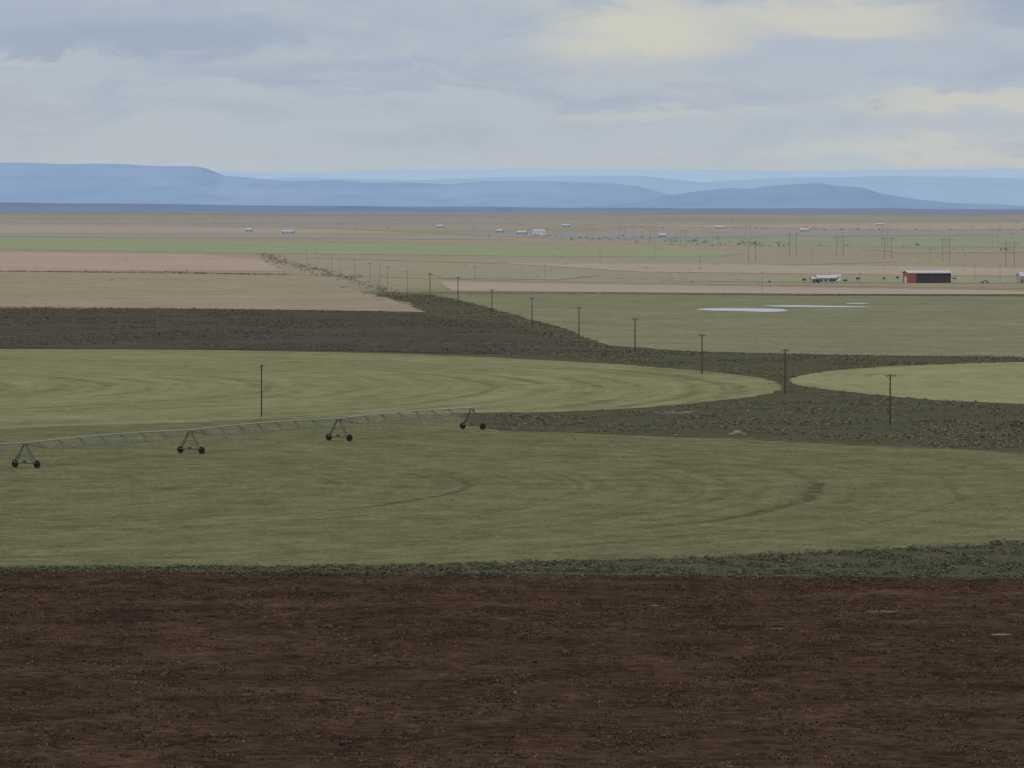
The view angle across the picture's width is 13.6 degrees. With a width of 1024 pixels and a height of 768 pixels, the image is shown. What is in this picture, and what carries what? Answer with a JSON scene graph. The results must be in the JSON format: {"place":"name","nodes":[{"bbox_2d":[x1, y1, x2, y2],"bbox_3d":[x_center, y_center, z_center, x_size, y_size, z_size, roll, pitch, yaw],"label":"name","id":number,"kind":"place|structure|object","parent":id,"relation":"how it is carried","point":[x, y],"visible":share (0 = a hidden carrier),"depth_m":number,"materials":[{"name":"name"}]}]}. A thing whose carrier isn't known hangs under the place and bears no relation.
{"place":"outdoors","nodes":[
{"label":"outdoors","id":0,"kind":"place"},
{"bbox_2d":[0,215,258,218],"bbox_3d":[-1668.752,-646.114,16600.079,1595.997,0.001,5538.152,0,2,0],"label":"pasture field","id":1,"kind":"structure","parent":0,"point":[92,217],"depth_m":15451.02,"materials":[{"name":"plant"}]},
{"bbox_2d":[0,252,283,270],"bbox_3d":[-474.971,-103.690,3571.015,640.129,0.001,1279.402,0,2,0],"label":"stubble field","id":2,"kind":"structure","parent":0,"point":[40,261],"depth_m":3362.55,"materials":[{"name":"beige plant"}]},
{"bbox_2d":[0,225,409,232],"bbox_3d":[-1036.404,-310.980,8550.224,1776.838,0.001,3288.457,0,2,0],"label":"stubble field","id":3,"kind":"structure","parent":0,"point":[54,229],"depth_m":7579.78,"materials":[{"name":"beige plant"}]},
{"bbox_2d":[0,275,424,311],"bbox_3d":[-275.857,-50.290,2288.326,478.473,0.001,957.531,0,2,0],"label":"stubble field","id":4,"kind":"structure","parent":0,"point":[94,292],"depth_m":2160.53,"materials":[{"name":"beige plant"}]},
{"bbox_2d":[0,233,498,239],"bbox_3d":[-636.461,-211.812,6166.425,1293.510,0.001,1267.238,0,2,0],"label":"sagebrush flat","id":5,"kind":"structure","parent":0,"point":[127,235],"depth_m":6127.10,"materials":[{"name":"plant"}]},
{"bbox_2d":[0,220,515,222],"bbox_3d":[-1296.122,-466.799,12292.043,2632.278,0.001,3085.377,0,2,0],"label":"sagebrush flat","id":6,"kind":"structure","parent":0,"point":[184,221],"depth_m":11699.98,"materials":[{"name":"plant"}]},
{"bbox_2d":[0,308,616,353],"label":"fallow field","id":7,"kind":"structure","parent":0,"point":[11,330],"depth_m":1516.77,"materials":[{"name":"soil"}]},
{"bbox_2d":[0,163,668,207],"bbox_3d":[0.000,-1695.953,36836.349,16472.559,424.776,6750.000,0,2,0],"label":"mesa","id":8,"kind":"structure","parent":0,"point":[83,183],"depth_m":37166.09,"materials":[{"name":"blue stone"}]},
{"bbox_2d":[105,212,616,213],"bbox_3d":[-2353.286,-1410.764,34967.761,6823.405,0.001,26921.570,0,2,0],"label":"sagebrush flat","id":9,"kind":"structure","parent":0,"point":[380,212],"depth_m":25729.57,"materials":[{"name":"plant"}]},
{"bbox_2d":[0,237,738,256],"bbox_3d":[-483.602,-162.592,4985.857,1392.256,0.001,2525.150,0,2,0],"label":"crop field","id":10,"kind":"structure","parent":0,"point":[263,247],"depth_m":4444.27,"materials":[{"name":"plant"}]},
{"bbox_2d":[0,349,781,428],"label":"mown hay field","id":11,"kind":"structure","parent":0,"point":[74,382],"depth_m":1072.48,"materials":[{"name":"green plant"}]},
{"bbox_2d":[260,364,263,416],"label":"utility pole","id":12,"kind":"object","parent":11,"relation":"on","point":[261,365],"visible":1,"depth_m":913.17,"materials":[{"name":"brown wood"}]},
{"bbox_2d":[341,228,606,231],"bbox_3d":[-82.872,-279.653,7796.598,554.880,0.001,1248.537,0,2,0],"label":"pasture field","id":13,"kind":"structure","parent":0,"point":[466,229],"depth_m":7881.27,"materials":[{"name":"green plant"}]},
{"bbox_2d":[20,267,990,287],"bbox_3d":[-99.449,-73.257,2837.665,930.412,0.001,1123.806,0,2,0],"label":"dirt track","id":14,"kind":"structure","parent":0,"point":[507,280],"depth_m":2572.61,"materials":[{"name":"beige soil"}]},
{"bbox_2d":[0,571,1023,767],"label":"brown field","id":15,"kind":"structure","parent":0,"point":[492,729],"depth_m":413.33,"materials":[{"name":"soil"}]},
{"bbox_2d":[0,567,1023,581],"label":"brush line","id":16,"kind":"object","parent":15,"relation":"on","point":[585,575],"visible":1,"depth_m":523.18,"materials":[{"name":"green plant"}]},
{"bbox_2d":[0,405,1023,567],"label":"hay field","id":17,"kind":"structure","parent":0,"point":[685,530],"depth_m":664.16,"materials":[{"name":"green plant"}]},
{"bbox_2d":[0,403,485,467],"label":"pivot irrigation","id":18,"kind":"object","parent":17,"relation":"on","point":[180,449],"visible":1,"depth_m":788.74,"materials":[{"name":"metal"}]},
{"bbox_2d":[462,541,1023,565],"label":"brush line","id":19,"kind":"object","parent":17,"relation":"on","point":[803,552],"visible":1,"depth_m":552.81,"materials":[{"name":"green plant"}]},
{"bbox_2d":[989,538,1022,545],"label":"bush","id":20,"kind":"object","parent":17,"relation":"on","point":[1009,542],"visible":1,"depth_m":572.69,"materials":[{"name":"green plant"}]},
{"bbox_2d":[0,212,1023,578],"bbox_3d":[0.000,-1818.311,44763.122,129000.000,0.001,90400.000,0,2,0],"label":"ground","id":21,"kind":"structure","parent":0,"point":[388,272],"depth_m":2789.70,"materials":[{"name":"beige soil"}]},
{"bbox_2d":[0,270,291,274],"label":"hedgerow","id":22,"kind":"object","parent":21,"relation":"on","point":[142,272],"visible":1,"depth_m":2852.58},
{"bbox_2d":[1,306,392,312],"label":"brush line","id":23,"kind":"object","parent":21,"relation":"on","point":[206,309],"visible":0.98,"depth_m":1849.41,"materials":[{"name":"green plant"}]},
{"bbox_2d":[281,230,294,233],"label":"farmhouse","id":24,"kind":"object","parent":21,"relation":"on","point":[288,231],"visible":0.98,"depth_m":6679.00,"materials":[{"name":"white"}]},
{"bbox_2d":[254,253,405,296],"bbox_3d":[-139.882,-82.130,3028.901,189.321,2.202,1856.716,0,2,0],"label":"hedgerow","id":25,"kind":"object","parent":21,"relation":"on","point":[271,258],"visible":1,"depth_m":2821.68,"materials":[{"name":"plant"}]},
{"bbox_2d":[378,292,608,348],"bbox_3d":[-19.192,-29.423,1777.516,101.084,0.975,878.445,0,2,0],"label":"sagebrush","id":26,"kind":"object","parent":21,"relation":"on","point":[467,316],"visible":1,"depth_m":1743.42,"materials":[{"name":"green plant"}]},
{"bbox_2d":[496,229,503,232],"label":"farmhouse","id":27,"kind":"object","parent":21,"relation":"on","point":[499,230],"visible":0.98,"depth_m":6917.07,"materials":[{"name":"white"}]},
{"bbox_2d":[9,222,1022,299],"bbox_3d":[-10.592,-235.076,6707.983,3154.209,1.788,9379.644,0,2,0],"label":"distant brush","id":28,"kind":"object","parent":21,"relation":"on","point":[489,247],"visible":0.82,"depth_m":4200.68,"materials":[{"name":"green plant"}]},
{"bbox_2d":[517,231,526,234],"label":"warehouse","id":29,"kind":"structure","parent":21,"relation":"on","point":[521,232],"depth_m":6456.16,"materials":[{"name":"white"}]},
{"bbox_2d":[533,230,544,234],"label":"warehouse","id":30,"kind":"structure","parent":21,"relation":"on","point":[539,232],"depth_m":6455.85,"materials":[{"name":"white"}]},
{"bbox_2d":[578,307,580,337],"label":"utility pole","id":31,"kind":"object","parent":21,"relation":"on","point":[579,329],"visible":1,"depth_m":1455.96,"materials":[{"name":"brown wood"}]},
{"bbox_2d":[214,213,1023,250],"bbox_3d":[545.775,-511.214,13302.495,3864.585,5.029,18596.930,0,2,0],"label":"distant trees","id":32,"kind":"object","parent":21,"relation":"on","point":[742,241],"visible":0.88,"depth_m":5749.21,"materials":[{"name":"green plant"}]},
{"bbox_2d":[619,226,624,241],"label":"transmission tower","id":33,"kind":"structure","parent":21,"relation":"on","point":[624,233],"depth_m":5233.69,"materials":[{"name":"brown wood"}]},
{"bbox_2d":[631,318,637,352],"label":"utility pole","id":34,"kind":"object","parent":21,"relation":"on","point":[635,336],"visible":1,"depth_m":1308.30,"materials":[{"name":"brown wood"}]},
{"bbox_2d":[366,263,871,373],"bbox_3d":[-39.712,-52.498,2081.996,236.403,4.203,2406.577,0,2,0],"label":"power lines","id":35,"kind":"object","parent":34,"relation":"attached to","point":[667,330],"visible":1,"depth_m":1165.13,"materials":[{"name":"black metal"}]},
{"bbox_2d":[287,274,1008,282],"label":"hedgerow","id":36,"kind":"object","parent":21,"relation":"on","point":[618,278],"visible":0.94,"depth_m":2617.84,"materials":[{"name":"green plant"}]},
{"bbox_2d":[646,227,657,244],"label":"transmission tower","id":37,"kind":"structure","parent":21,"relation":"on","point":[649,235],"depth_m":4841.11,"materials":[{"name":"brown wood"}]},
{"bbox_2d":[658,233,665,237],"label":"farmhouse","id":38,"kind":"object","parent":21,"relation":"on","point":[661,235],"visible":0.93,"depth_m":5869.16,"materials":[{"name":"white"}]},
{"bbox_2d":[642,410,697,413],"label":"bare soil patch","id":39,"kind":"object","parent":21,"relation":"on","point":[672,412],"visible":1,"depth_m":932.72,"materials":[{"name":"soil"}]},
{"bbox_2d":[698,334,705,373],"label":"utility pole","id":40,"kind":"object","parent":21,"relation":"on","point":[702,335],"visible":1,"depth_m":1145.65,"materials":[{"name":"brown wood"}]},
{"bbox_2d":[424,292,1021,295],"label":"brush line","id":41,"kind":"object","parent":21,"relation":"on","point":[735,294],"visible":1,"depth_m":2158.99,"materials":[{"name":"plant"}]},
{"bbox_2d":[733,430,741,433],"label":"rock","id":42,"kind":"object","parent":21,"relation":"on","point":[737,432],"visible":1,"depth_m":845.22,"materials":[{"name":"grey stone"}]},
{"bbox_2d":[742,224,753,245],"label":"transmission tower","id":43,"kind":"structure","parent":21,"relation":"on","point":[745,234],"depth_m":4723.52,"materials":[{"name":"brown wood"}]},
{"bbox_2d":[480,349,1023,449],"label":"sagebrush","id":44,"kind":"object","parent":21,"relation":"on","point":[912,437],"visible":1,"depth_m":922.66,"materials":[{"name":"green plant"}]},
{"bbox_2d":[780,349,789,393],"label":"utility pole","id":45,"kind":"object","parent":21,"relation":"on","point":[785,350],"visible":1,"depth_m":1024.36,"materials":[{"name":"brown wood"}]},
{"bbox_2d":[789,232,796,255],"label":"transmission tower","id":46,"kind":"structure","parent":21,"relation":"on","point":[789,243],"depth_m":3796.74,"materials":[{"name":"brown wood"}]},
{"bbox_2d":[800,228,808,231],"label":"farmhouse","id":47,"kind":"object","parent":21,"relation":"on","point":[804,229],"visible":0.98,"depth_m":7173.20,"materials":[{"name":"white"}]},
{"bbox_2d":[597,347,1022,357],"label":"brush line","id":48,"kind":"object","parent":21,"relation":"on","point":[802,353],"visible":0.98,"depth_m":1287.16,"materials":[{"name":"green plant"}]},
{"bbox_2d":[809,277,816,282],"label":"shed","id":49,"kind":"structure","parent":21,"relation":"on","point":[813,279],"depth_m":2482.93,"materials":[{"name":"grey"}]},
{"bbox_2d":[815,275,836,282],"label":"farmhouse","id":50,"kind":"object","parent":21,"relation":"on","point":[825,278],"visible":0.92,"depth_m":2483.23,"materials":[{"name":"grey"}]},
{"bbox_2d":[832,274,841,280],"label":"shed","id":51,"kind":"structure","parent":21,"relation":"on","point":[838,276],"depth_m":2548.36,"materials":[{"name":"white paint"}]},
{"bbox_2d":[836,234,843,255],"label":"transmission tower","id":52,"kind":"structure","parent":21,"relation":"on","point":[836,244],"depth_m":3796.88,"materials":[{"name":"brown wood"}]},
{"bbox_2d":[884,236,891,257],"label":"transmission tower","id":53,"kind":"structure","parent":21,"relation":"on","point":[891,246],"depth_m":3653.55,"materials":[{"name":"brown wood"}]},
{"bbox_2d":[885,374,895,424],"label":"utility pole","id":54,"kind":"object","parent":21,"relation":"on","point":[890,375],"visible":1,"depth_m":879.95,"materials":[{"name":"brown wood"}]},
{"bbox_2d":[938,237,953,261],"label":"transmission tower","id":55,"kind":"structure","parent":21,"relation":"on","point":[942,239],"depth_m":3396.52,"materials":[{"name":"brown wood"}]},
{"bbox_2d":[1000,417,1023,427],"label":"bush","id":56,"kind":"object","parent":21,"relation":"on","point":[1008,423],"visible":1,"depth_m":875.94,"materials":[{"name":"plant"}]},
{"bbox_2d":[1016,272,1023,282],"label":"farmhouse","id":57,"kind":"object","parent":21,"relation":"on","point":[1019,277],"visible":1,"depth_m":2484.38,"materials":[{"name":"grey"}]},
{"bbox_2d":[0,202,1023,211],"bbox_3d":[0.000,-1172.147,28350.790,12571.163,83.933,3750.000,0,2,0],"label":"foothills","id":58,"kind":"structure","parent":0,"point":[50,207],"depth_m":27937.87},
{"bbox_2d":[0,0,1023,171],"label":"sky","id":59,"kind":"structure","parent":0,"point":[214,85],"materials":[{"name":"blue"}]},
{"bbox_2d":[0,542,1023,577],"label":"sagebrush ground","id":60,"kind":"structure","parent":0,"point":[965,569],"depth_m":537.10,"materials":[{"name":"green plant"}]},
{"bbox_2d":[0,563,633,572],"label":"brush line","id":61,"kind":"object","parent":60,"relation":"on","point":[283,566],"visible":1,"depth_m":531.13,"materials":[{"name":"green plant"}]},
{"bbox_2d":[432,274,596,279],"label":"pasture field","id":62,"kind":"structure","parent":0,"point":[521,276],"depth_m":2701.43,"materials":[{"name":"beige plant"}]},
{"bbox_2d":[322,258,879,264],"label":"pasture field","id":63,"kind":"structure","parent":0,"point":[635,261],"depth_m":3419.40,"materials":[{"name":"green plant"}]},
{"bbox_2d":[744,239,755,261],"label":"transmission tower","id":64,"kind":"structure","parent":63,"relation":"on","point":[748,250],"depth_m":3397.99,"materials":[{"name":"brown wood"}]},
{"bbox_2d":[214,169,1023,181],"bbox_3d":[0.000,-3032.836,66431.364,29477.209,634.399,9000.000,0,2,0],"label":"hills","id":65,"kind":"structure","parent":0,"point":[684,175],"depth_m":67314.41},
{"bbox_2d":[267,176,1023,205],"bbox_3d":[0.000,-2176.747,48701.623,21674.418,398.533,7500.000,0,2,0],"label":"hills","id":66,"kind":"structure","parent":0,"point":[985,190],"depth_m":49048.19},
{"bbox_2d":[376,215,1023,218],"bbox_3d":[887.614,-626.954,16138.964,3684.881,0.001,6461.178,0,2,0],"label":"sagebrush flat","id":67,"kind":"structure","parent":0,"point":[876,217],"depth_m":16781.58,"materials":[{"name":"plant"}]},
{"bbox_2d":[428,294,1023,357],"bbox_3d":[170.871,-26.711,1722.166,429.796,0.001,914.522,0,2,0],"label":"pasture field","id":68,"kind":"structure","parent":0,"point":[937,325],"depth_m":1660.17,"materials":[{"name":"green plant"}]},
{"bbox_2d":[440,282,1023,293],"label":"stubble field","id":69,"kind":"structure","parent":0,"point":[484,286],"depth_m":2286.84,"materials":[{"name":"beige plant"}]},
{"bbox_2d":[443,231,1023,238],"bbox_3d":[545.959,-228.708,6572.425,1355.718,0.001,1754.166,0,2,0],"label":"sagebrush flat","id":70,"kind":"structure","parent":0,"point":[570,235],"depth_m":6543.24,"materials":[{"name":"plant"}]},
{"bbox_2d":[697,308,787,311],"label":"pond","id":71,"kind":"structure","parent":0,"point":[746,309],"depth_m":1846.08,"materials":[{"name":"grey liquid"}]},
{"bbox_2d":[507,263,1023,275],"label":"stubble field","id":72,"kind":"structure","parent":0,"point":[824,269],"depth_m":3043.47,"materials":[{"name":"beige plant"}]},
{"bbox_2d":[1001,240,1014,267],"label":"transmission tower","id":73,"kind":"structure","parent":72,"relation":"on","point":[1014,254],"depth_m":3073.39,"materials":[{"name":"brown wood"}]},
{"bbox_2d":[531,183,1023,208],"bbox_3d":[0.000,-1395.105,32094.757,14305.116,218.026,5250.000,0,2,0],"label":"mesa","id":74,"kind":"structure","parent":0,"point":[814,195],"depth_m":32366.22,"materials":[{"name":"blue stone"}]},
{"bbox_2d":[563,431,1023,452],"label":"dirt track","id":75,"kind":"structure","parent":0,"point":[789,440],"depth_m":817.89,"materials":[{"name":"soil"}]},
{"bbox_2d":[766,305,862,306],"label":"pond","id":76,"kind":"structure","parent":0,"point":[809,306],"depth_m":1900.43,"materials":[{"name":"grey liquid"}]},
{"bbox_2d":[614,235,1023,246],"bbox_3d":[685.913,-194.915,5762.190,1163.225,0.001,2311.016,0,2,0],"label":"crop field","id":77,"kind":"structure","parent":0,"point":[966,241],"depth_m":5296.02,"materials":[{"name":"green plant"}]},
{"bbox_2d":[624,219,1023,220],"bbox_3d":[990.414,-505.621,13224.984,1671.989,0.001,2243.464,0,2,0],"label":"pasture field","id":78,"kind":"structure","parent":0,"point":[821,219],"depth_m":13318.31,"materials":[{"name":"green plant"}]},
{"bbox_2d":[663,277,1015,282],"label":"pasture field","id":79,"kind":"structure","parent":0,"point":[880,279],"depth_m":2592.94,"materials":[{"name":"beige plant"}]},
{"bbox_2d":[902,270,951,282],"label":"machine shed","id":80,"kind":"structure","parent":79,"relation":"on","point":[926,276],"depth_m":2483.60,"materials":[{"name":"red metal"}]},
{"bbox_2d":[908,274,915,282],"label":"red door","id":81,"kind":"structure","parent":80,"relation":"in","point":[912,277],"depth_m":2481.48,"materials":[{"name":"metal"}]},
{"bbox_2d":[917,274,949,282],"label":"bay doors","id":82,"kind":"structure","parent":80,"relation":"in","point":[928,278],"depth_m":2483.30,"materials":[{"name":"metal"}]},
{"bbox_2d":[658,223,1023,229],"bbox_3d":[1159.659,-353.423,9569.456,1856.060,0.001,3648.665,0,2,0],"label":"stubble field","id":83,"kind":"structure","parent":0,"point":[940,226],"depth_m":8987.01,"materials":[{"name":"beige plant"}]},
{"bbox_2d":[790,362,1023,403],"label":"mown hay field","id":84,"kind":"structure","parent":0,"point":[999,382],"depth_m":1096.66,"materials":[{"name":"green plant"}]},
{"bbox_2d":[865,248,1023,252],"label":"pasture field","id":85,"kind":"structure","parent":0,"point":[991,250],"depth_m":4243.24,"materials":[{"name":"green plant"}]}
]}

